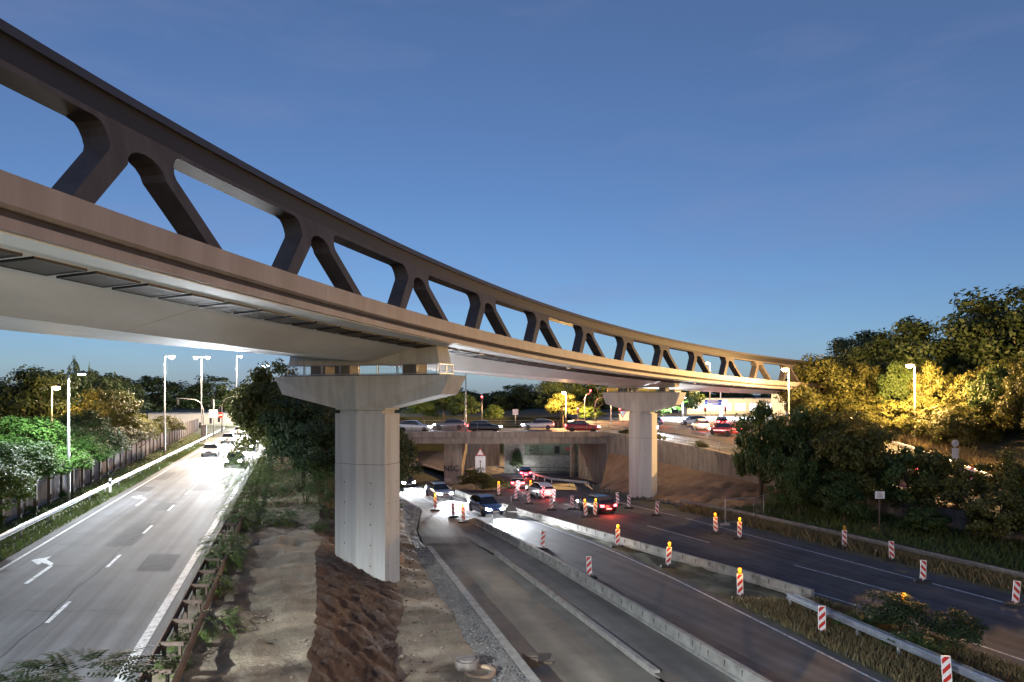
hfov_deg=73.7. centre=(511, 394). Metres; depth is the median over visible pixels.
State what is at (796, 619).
median grass
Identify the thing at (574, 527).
concrete barrier
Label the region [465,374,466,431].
street lamp
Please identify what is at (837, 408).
leafy bush
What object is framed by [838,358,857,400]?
leafy bush
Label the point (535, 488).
car
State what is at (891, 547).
warning beacon
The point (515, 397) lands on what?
background tree
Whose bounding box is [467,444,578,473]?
underpass wall
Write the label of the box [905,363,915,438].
street lamp
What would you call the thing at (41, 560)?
turn arrow
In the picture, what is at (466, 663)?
manhole ring
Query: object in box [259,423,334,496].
pinnate shrub
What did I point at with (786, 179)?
sky
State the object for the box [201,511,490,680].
path stones
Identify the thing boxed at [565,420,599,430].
car
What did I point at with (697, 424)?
car
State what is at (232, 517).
pinnate shrub
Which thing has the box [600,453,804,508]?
sand slope
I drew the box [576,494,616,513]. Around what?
car
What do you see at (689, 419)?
car
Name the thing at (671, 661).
slab
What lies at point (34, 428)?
ivy mound
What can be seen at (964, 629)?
bush
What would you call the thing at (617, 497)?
warning beacon
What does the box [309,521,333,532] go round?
pinnate shrub
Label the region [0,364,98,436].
dark tree
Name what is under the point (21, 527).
guardrail
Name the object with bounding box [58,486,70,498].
weed patch
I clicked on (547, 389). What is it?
background tree
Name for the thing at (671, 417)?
junction road
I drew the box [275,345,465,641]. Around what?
bridge pier
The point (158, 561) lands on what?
asphalt patch
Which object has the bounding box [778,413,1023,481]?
bank
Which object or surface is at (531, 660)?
timber block
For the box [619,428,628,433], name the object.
bush
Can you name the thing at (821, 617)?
warning beacon
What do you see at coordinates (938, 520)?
bush
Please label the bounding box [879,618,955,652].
bush
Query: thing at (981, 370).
leafy bush
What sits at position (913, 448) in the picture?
guardrail
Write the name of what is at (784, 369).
street lamp
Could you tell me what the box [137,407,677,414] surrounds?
junction ground
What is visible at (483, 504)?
car
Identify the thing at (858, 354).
deciduous tree
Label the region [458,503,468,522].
warning beacon
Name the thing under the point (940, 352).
deciduous tree
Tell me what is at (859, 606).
edge line
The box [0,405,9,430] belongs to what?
dark tree
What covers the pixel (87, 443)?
ivy drape
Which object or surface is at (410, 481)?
car
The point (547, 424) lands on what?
car
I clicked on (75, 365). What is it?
dark tree
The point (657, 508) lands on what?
warning beacon
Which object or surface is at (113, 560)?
lane dash
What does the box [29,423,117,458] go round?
ivy mound
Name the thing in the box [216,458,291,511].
pinnate shrub
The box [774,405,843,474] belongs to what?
slope tree
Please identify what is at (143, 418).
ivy mound
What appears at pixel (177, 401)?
traffic signal
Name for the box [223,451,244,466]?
car
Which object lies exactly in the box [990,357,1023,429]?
leafy bush
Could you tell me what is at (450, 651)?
dirt bench
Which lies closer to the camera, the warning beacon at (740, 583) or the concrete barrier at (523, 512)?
the warning beacon at (740, 583)
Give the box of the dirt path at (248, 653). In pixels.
[152,456,320,681]
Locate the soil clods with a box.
[315,519,468,681]
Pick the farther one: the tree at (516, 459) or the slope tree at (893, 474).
the tree at (516, 459)
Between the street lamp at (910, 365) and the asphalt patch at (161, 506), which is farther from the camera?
the street lamp at (910, 365)
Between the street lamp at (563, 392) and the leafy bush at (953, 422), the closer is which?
the leafy bush at (953, 422)
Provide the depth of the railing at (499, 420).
96.67 m
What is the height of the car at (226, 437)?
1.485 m
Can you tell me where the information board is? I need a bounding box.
[875,491,884,530]
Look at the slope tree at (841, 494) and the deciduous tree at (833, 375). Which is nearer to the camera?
the slope tree at (841, 494)
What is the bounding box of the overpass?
[404,428,609,484]
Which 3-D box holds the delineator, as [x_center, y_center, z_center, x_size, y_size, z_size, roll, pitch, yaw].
[-30.600,7.040,52.000,0.145,1.320,0.125,0,0,0]
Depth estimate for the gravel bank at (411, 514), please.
29.48 m
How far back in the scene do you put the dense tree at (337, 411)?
74.11 m
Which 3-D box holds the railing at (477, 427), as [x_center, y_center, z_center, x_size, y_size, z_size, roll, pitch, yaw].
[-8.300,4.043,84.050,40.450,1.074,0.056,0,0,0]
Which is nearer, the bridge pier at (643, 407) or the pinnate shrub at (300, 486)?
the pinnate shrub at (300, 486)
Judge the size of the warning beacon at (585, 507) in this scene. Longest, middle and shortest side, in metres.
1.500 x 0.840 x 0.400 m
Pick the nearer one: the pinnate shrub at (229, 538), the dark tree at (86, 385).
the pinnate shrub at (229, 538)
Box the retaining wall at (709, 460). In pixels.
[609,432,1023,542]
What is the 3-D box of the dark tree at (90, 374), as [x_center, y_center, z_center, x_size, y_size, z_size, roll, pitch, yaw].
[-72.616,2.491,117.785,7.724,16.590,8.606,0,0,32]
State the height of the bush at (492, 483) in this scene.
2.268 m
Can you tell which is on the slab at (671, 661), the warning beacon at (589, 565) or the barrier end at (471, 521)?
the barrier end at (471, 521)
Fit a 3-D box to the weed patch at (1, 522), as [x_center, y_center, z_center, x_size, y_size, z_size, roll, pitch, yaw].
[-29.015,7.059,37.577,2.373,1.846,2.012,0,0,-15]
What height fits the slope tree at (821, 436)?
10.416 m
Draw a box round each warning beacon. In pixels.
[430,493,439,510]
[449,503,458,517]
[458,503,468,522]
[495,481,502,495]
[512,488,519,500]
[524,491,532,503]
[537,531,547,549]
[539,487,546,498]
[547,496,555,509]
[549,490,557,502]
[567,496,576,509]
[581,499,590,517]
[586,556,596,578]
[590,498,599,516]
[611,524,623,547]
[616,492,621,505]
[624,495,633,508]
[651,501,660,515]
[660,542,675,568]
[710,513,721,533]
[731,568,747,598]
[733,517,745,539]
[811,605,829,636]
[837,525,851,548]
[884,541,899,561]
[913,560,931,583]
[941,655,951,681]
[1003,581,1023,607]
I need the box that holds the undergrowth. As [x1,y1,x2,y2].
[400,416,1023,579]
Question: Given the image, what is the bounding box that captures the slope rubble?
[586,483,693,506]
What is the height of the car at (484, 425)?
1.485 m
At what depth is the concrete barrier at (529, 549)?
43.33 m
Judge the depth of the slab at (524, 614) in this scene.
30.69 m
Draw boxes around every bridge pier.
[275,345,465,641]
[602,382,685,497]
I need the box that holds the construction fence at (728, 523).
[720,494,763,524]
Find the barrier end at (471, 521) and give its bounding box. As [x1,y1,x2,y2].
[465,518,474,524]
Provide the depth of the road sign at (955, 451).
59.92 m
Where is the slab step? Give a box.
[494,552,659,680]
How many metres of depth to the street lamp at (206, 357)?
114.92 m
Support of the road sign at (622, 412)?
on the ramp road at (676, 428)
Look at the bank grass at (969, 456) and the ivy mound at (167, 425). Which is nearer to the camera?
the bank grass at (969, 456)
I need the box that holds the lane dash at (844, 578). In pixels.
[795,565,893,591]
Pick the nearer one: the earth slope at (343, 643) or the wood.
the earth slope at (343, 643)
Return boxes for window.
[721,404,730,409]
[736,404,744,409]
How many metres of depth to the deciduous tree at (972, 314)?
99.02 m
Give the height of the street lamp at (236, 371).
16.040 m
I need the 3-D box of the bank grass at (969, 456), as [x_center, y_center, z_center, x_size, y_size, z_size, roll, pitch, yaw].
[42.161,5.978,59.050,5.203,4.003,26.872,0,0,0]
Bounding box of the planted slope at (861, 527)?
[750,499,1023,572]
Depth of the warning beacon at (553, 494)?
64.78 m
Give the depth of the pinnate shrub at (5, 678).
13.11 m
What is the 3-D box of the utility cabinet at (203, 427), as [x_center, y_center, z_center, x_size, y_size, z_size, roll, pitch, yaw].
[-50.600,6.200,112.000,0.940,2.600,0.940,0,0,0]
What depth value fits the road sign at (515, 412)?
119.93 m
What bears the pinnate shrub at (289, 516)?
on the dirt path at (248, 653)
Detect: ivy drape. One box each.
[0,440,66,516]
[0,442,42,500]
[35,444,94,502]
[65,434,117,489]
[88,425,132,478]
[107,425,149,446]
[122,419,160,459]
[145,421,169,436]
[152,415,185,430]
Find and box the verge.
[595,485,1023,596]
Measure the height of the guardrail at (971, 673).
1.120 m
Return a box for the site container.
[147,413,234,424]
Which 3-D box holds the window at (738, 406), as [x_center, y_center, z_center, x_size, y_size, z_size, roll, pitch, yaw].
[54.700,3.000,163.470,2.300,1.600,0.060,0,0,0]
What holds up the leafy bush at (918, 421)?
on the bank at (1015, 440)
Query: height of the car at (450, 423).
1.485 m
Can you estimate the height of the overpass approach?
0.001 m
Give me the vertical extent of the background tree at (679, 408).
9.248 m
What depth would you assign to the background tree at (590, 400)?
137.61 m
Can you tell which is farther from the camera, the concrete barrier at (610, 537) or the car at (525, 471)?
the car at (525, 471)
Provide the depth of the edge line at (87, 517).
40.25 m
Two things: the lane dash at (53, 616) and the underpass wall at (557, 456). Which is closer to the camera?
the lane dash at (53, 616)
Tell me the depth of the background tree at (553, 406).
126.46 m
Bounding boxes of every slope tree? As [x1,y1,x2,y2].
[730,397,789,505]
[755,412,812,495]
[764,456,827,517]
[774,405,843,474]
[792,409,874,487]
[809,469,878,522]
[813,423,913,508]
[864,446,945,512]
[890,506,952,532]
[903,448,979,509]
[959,490,1023,543]
[965,444,1023,509]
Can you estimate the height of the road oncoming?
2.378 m
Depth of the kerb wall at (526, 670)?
28.43 m
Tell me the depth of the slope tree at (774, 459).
57.03 m
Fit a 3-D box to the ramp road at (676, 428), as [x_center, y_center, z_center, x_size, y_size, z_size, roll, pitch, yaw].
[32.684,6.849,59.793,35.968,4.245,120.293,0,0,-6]
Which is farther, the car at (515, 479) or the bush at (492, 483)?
the car at (515, 479)
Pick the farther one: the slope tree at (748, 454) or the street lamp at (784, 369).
the street lamp at (784, 369)
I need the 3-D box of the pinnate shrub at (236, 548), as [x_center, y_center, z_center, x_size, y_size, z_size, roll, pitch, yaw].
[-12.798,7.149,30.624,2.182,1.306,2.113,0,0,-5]
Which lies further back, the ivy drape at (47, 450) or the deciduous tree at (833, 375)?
the deciduous tree at (833, 375)
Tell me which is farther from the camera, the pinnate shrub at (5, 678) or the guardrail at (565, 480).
the guardrail at (565, 480)
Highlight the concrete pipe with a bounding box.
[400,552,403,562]
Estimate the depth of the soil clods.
27.53 m
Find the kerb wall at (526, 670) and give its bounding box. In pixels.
[426,546,540,681]
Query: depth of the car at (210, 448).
82.92 m
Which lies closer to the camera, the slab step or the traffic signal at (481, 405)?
the slab step
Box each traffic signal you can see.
[176,398,203,427]
[209,399,217,436]
[218,396,237,432]
[481,395,482,419]
[584,389,591,419]
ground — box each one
[0,415,237,561]
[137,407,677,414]
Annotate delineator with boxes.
[109,478,111,492]
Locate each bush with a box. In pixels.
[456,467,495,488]
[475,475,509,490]
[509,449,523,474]
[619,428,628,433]
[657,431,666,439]
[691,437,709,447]
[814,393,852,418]
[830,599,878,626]
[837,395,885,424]
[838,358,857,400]
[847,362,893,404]
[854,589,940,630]
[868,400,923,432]
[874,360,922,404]
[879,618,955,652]
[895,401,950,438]
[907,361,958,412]
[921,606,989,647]
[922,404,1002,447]
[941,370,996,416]
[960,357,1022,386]
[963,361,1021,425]
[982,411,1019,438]
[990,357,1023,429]
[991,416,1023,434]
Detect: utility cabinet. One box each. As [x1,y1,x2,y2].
[200,424,206,439]
[620,412,628,419]
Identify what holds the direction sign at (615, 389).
on the ramp road at (676, 428)
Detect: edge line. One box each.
[0,431,231,569]
[113,445,262,681]
[406,491,771,681]
[417,486,880,681]
[424,464,1023,660]
[591,494,1003,602]
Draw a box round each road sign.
[475,448,484,472]
[505,496,516,533]
[513,409,517,423]
[618,410,626,417]
[952,440,958,458]
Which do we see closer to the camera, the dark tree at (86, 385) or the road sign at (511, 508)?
the road sign at (511, 508)
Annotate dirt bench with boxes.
[394,508,492,681]
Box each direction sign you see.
[607,388,655,422]
[705,392,721,416]
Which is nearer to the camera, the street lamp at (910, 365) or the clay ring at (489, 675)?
the clay ring at (489, 675)
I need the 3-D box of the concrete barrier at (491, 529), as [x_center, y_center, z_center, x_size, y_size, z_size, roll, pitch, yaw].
[-1.514,9.750,49.591,0.480,0.500,6.060,0,0,-23]
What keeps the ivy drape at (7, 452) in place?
hanging from the corrugated fence at (47, 488)
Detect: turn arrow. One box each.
[24,556,52,583]
[133,496,145,505]
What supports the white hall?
on the junction road at (671, 417)
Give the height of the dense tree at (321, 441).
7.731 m
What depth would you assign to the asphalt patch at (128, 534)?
36.27 m
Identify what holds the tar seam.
on the road at (125, 593)
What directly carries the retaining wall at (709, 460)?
on the planted slope at (861, 527)
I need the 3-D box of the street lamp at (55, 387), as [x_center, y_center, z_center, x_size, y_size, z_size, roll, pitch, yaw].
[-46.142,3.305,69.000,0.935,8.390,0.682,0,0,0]
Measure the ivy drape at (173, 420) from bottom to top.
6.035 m
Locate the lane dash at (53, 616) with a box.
[45,602,70,622]
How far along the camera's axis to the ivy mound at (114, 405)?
73.27 m
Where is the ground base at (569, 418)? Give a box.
[155,415,1002,681]
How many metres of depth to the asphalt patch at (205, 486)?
55.57 m
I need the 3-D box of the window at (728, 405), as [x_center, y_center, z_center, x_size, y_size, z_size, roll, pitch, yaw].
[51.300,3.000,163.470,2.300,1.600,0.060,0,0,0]
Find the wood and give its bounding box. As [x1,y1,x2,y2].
[139,387,902,409]
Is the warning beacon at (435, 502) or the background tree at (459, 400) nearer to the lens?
the warning beacon at (435, 502)
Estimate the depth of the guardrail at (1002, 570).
43.44 m
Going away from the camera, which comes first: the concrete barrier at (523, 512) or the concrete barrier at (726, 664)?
the concrete barrier at (726, 664)
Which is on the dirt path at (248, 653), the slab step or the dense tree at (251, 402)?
the dense tree at (251, 402)
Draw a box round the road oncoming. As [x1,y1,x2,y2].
[400,451,889,681]
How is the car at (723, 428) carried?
on the ramp road at (676, 428)
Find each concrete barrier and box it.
[454,490,471,499]
[474,518,507,539]
[502,503,536,519]
[504,533,547,561]
[536,513,581,532]
[544,554,610,598]
[581,526,641,550]
[605,589,703,656]
[639,542,718,571]
[698,643,770,681]
[715,563,814,597]
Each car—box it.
[200,443,219,455]
[220,433,234,442]
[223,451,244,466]
[233,426,242,434]
[400,420,431,430]
[401,473,414,486]
[425,481,452,498]
[434,419,464,429]
[467,420,501,430]
[468,494,503,515]
[509,475,525,488]
[517,467,531,477]
[521,419,553,429]
[526,482,554,497]
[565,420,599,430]
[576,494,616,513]
[657,417,662,425]
[677,415,707,424]
[692,419,709,429]
[709,423,741,435]
[713,417,728,425]
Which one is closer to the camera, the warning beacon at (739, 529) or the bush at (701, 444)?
the warning beacon at (739, 529)
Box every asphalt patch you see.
[106,524,153,545]
[134,487,154,490]
[136,554,180,569]
[152,503,175,509]
[154,472,176,479]
[192,482,218,490]
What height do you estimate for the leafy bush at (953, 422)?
5.841 m
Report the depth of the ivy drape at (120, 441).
60.97 m
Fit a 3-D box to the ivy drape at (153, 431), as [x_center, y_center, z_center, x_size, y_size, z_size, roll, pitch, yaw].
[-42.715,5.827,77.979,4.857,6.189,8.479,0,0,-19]
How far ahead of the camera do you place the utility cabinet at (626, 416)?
123.60 m
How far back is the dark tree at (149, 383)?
182.63 m
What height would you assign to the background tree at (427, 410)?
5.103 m
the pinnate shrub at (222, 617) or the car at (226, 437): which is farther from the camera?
the car at (226, 437)
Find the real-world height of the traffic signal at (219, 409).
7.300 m
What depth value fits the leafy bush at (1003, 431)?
64.47 m
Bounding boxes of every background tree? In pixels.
[400,401,441,423]
[408,396,452,410]
[424,391,462,421]
[447,394,480,421]
[458,387,489,408]
[480,404,503,423]
[486,383,548,413]
[534,381,587,427]
[545,393,583,427]
[573,384,607,413]
[573,406,607,419]
[605,405,630,412]
[656,389,688,416]
[676,390,706,415]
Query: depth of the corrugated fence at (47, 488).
56.61 m
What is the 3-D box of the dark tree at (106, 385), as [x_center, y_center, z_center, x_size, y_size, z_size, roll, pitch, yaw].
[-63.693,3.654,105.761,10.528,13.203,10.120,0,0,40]
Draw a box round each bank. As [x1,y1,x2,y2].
[400,496,529,681]
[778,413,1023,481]
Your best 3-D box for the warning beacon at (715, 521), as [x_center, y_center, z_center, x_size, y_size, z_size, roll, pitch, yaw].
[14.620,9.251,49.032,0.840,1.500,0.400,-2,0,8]
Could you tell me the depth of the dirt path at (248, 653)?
24.06 m
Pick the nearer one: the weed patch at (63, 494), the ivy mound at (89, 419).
the weed patch at (63, 494)
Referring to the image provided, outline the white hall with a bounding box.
[678,398,770,413]
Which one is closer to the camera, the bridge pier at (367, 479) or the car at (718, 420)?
the bridge pier at (367, 479)
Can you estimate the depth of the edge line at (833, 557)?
41.32 m
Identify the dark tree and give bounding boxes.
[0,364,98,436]
[0,372,100,417]
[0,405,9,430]
[65,370,108,410]
[66,355,84,383]
[72,369,135,400]
[85,371,140,414]
[87,362,95,382]
[91,376,133,406]
[102,376,152,411]
[132,375,205,412]
[177,374,244,409]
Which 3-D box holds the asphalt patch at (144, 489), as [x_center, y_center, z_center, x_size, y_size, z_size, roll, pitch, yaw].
[-29.190,7.497,54.066,1.401,0.001,3.080,0,0,-18]
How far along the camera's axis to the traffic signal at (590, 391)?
119.95 m
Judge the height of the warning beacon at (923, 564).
1.200 m
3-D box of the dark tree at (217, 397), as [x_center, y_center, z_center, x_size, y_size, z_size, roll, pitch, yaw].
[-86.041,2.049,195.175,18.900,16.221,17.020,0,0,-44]
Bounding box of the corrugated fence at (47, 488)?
[0,418,198,526]
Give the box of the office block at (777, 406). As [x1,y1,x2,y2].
[771,394,787,415]
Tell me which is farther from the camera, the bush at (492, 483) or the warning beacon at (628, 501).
the bush at (492, 483)
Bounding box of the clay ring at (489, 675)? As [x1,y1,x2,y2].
[463,664,495,678]
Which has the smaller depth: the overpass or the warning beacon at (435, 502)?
the warning beacon at (435, 502)
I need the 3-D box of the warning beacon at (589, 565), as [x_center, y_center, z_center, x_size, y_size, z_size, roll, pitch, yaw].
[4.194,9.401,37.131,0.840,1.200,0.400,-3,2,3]
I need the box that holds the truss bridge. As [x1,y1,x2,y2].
[0,18,826,393]
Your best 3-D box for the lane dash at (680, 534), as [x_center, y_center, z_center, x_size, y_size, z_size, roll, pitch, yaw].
[11.820,9.994,49.000,0.125,0.001,6.784,0,0,-27]
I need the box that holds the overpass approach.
[410,453,542,483]
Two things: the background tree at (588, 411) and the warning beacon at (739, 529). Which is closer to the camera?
the warning beacon at (739, 529)
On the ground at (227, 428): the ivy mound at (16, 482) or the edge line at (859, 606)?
the ivy mound at (16, 482)
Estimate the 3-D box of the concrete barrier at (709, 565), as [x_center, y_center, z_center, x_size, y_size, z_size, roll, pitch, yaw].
[9.968,9.750,41.142,0.480,0.500,6.206,0,0,-32]
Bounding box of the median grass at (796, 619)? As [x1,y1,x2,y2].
[731,595,1023,681]
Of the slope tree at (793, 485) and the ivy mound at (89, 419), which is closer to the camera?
the slope tree at (793, 485)
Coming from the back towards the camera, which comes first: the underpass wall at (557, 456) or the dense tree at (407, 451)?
the underpass wall at (557, 456)
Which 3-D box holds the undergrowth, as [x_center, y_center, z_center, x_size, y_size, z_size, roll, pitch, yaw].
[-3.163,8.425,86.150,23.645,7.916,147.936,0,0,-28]
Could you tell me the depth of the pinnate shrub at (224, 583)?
25.36 m
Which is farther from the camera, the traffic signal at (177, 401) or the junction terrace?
the junction terrace
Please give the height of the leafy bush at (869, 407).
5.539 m
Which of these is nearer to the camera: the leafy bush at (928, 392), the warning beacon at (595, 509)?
the warning beacon at (595, 509)
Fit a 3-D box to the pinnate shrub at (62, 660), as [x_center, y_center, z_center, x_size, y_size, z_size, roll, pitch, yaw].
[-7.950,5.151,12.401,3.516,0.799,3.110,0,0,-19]
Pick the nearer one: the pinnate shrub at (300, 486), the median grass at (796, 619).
the median grass at (796, 619)
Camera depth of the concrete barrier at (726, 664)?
24.43 m
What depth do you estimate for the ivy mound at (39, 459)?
41.03 m
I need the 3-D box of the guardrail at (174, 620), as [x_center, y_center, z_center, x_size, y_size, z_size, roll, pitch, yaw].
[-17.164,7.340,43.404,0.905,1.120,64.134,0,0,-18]
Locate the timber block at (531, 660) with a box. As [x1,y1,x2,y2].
[522,653,551,667]
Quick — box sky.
[0,0,1023,394]
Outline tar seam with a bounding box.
[0,455,225,657]
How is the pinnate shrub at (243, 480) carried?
on the dirt path at (248, 653)
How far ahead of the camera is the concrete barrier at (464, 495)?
68.89 m
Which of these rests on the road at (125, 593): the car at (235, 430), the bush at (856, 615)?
the car at (235, 430)
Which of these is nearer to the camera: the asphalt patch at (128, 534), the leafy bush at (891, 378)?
the asphalt patch at (128, 534)
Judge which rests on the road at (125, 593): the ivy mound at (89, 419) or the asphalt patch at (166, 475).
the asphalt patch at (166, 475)
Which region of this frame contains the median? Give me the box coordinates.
[417,484,1021,681]
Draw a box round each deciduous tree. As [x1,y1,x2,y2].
[773,353,865,412]
[813,329,889,363]
[824,327,923,403]
[860,315,976,402]
[931,284,1023,385]
[937,294,1019,355]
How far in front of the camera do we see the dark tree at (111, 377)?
128.44 m
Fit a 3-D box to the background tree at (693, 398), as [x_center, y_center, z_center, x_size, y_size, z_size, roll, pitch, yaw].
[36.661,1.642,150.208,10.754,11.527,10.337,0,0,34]
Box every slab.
[400,492,736,681]
[400,495,660,681]
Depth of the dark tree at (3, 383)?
82.45 m
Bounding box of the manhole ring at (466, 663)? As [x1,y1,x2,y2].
[455,655,478,671]
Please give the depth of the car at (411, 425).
86.68 m
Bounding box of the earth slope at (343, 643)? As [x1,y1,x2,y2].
[307,471,402,681]
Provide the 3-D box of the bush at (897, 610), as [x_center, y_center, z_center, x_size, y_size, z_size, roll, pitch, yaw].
[16.183,9.432,28.716,3.115,2.099,3.135,0,0,43]
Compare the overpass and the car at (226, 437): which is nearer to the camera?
the overpass
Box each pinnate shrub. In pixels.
[0,644,182,681]
[0,667,103,681]
[152,646,196,679]
[166,630,197,653]
[175,606,258,647]
[189,573,235,599]
[192,545,252,577]
[194,528,256,557]
[201,539,252,565]
[211,505,265,536]
[214,490,277,525]
[215,443,285,497]
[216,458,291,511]
[220,431,289,483]
[222,455,277,486]
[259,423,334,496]
[259,506,299,527]
[267,453,334,508]
[293,476,334,519]
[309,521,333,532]
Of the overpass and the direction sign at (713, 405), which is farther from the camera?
the direction sign at (713, 405)
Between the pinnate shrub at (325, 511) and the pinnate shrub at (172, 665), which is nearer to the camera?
the pinnate shrub at (172, 665)
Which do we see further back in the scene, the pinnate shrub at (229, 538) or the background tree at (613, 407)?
the background tree at (613, 407)
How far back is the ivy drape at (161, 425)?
87.93 m
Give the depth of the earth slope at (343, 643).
25.54 m
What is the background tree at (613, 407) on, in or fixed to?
on the junction road at (671, 417)
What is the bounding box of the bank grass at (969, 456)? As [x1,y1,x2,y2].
[897,434,1023,473]
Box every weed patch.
[0,512,9,526]
[24,505,36,511]
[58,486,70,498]
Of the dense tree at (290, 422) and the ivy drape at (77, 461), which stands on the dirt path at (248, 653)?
the dense tree at (290, 422)
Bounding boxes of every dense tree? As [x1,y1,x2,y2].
[221,358,307,478]
[246,405,313,463]
[255,393,335,487]
[281,418,334,500]
[312,404,339,421]
[399,427,422,476]
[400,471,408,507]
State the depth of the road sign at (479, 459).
82.93 m
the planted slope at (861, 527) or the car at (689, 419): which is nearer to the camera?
the planted slope at (861, 527)
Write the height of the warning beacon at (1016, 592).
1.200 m
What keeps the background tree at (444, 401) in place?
on the junction terrace
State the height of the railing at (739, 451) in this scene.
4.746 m
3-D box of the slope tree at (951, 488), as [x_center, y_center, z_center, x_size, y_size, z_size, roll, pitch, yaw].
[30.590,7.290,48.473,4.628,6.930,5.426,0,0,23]
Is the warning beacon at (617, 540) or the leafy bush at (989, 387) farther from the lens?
the leafy bush at (989, 387)
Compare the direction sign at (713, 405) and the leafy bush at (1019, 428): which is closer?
the leafy bush at (1019, 428)
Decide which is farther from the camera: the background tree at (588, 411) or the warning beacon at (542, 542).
the background tree at (588, 411)
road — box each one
[0,428,264,681]
[561,413,778,421]
[587,422,1020,514]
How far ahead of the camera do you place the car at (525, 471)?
93.97 m
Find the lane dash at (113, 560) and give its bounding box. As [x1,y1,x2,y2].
[106,555,120,566]
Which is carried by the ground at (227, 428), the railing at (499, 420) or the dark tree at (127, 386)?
the dark tree at (127, 386)
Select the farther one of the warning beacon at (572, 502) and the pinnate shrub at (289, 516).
the warning beacon at (572, 502)
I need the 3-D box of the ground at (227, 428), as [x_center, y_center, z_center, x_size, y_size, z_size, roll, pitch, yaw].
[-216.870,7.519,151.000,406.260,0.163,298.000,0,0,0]
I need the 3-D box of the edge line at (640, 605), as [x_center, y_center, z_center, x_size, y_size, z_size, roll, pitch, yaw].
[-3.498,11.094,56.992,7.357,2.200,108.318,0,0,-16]
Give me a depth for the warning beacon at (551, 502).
59.85 m
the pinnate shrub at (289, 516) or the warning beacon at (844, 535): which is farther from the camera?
the warning beacon at (844, 535)
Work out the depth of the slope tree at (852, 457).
51.47 m
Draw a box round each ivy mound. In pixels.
[0,415,80,459]
[0,437,58,483]
[0,458,44,511]
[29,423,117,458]
[30,445,70,475]
[55,409,124,433]
[63,387,149,433]
[115,412,161,430]
[149,418,179,431]
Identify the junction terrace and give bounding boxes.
[400,414,565,452]
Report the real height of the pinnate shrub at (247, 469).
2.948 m
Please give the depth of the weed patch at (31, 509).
42.48 m
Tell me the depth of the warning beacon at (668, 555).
39.35 m
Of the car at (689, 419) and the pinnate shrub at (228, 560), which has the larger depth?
the car at (689, 419)
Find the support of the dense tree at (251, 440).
on the dirt path at (248, 653)
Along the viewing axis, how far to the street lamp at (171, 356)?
82.54 m
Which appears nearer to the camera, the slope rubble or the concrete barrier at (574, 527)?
the concrete barrier at (574, 527)
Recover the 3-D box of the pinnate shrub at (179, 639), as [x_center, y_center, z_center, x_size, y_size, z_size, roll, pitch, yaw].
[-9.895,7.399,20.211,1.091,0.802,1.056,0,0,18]
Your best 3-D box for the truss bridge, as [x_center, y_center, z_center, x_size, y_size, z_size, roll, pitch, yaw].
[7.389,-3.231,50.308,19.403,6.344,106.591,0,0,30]
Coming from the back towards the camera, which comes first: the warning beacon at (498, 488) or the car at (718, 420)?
the car at (718, 420)
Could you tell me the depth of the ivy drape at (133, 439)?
69.36 m
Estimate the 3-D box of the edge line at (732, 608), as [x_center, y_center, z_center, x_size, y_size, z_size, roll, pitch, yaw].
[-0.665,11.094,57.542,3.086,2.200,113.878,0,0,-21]
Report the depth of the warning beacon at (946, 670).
22.96 m
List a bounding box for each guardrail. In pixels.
[0,428,223,539]
[136,459,265,681]
[491,466,588,487]
[679,499,1023,578]
[786,592,1004,681]
[889,441,998,479]
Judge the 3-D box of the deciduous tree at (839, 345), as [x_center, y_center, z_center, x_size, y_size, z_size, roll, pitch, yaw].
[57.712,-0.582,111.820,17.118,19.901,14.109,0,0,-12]
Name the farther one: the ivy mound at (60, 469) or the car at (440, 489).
the car at (440, 489)
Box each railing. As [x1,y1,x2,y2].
[400,420,595,420]
[433,423,608,431]
[531,467,578,472]
[613,425,1001,512]
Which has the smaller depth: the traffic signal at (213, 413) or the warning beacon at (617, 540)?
the warning beacon at (617, 540)
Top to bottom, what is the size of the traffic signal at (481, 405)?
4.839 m
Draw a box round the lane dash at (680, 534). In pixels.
[650,526,709,542]
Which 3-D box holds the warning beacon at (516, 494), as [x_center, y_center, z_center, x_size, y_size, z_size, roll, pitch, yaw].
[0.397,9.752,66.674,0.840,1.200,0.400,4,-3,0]
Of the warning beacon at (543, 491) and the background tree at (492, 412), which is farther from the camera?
the background tree at (492, 412)
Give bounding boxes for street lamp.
[51,386,60,422]
[67,372,87,501]
[164,355,174,455]
[194,356,209,423]
[236,356,241,397]
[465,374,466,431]
[562,391,566,422]
[781,367,789,424]
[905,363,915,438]

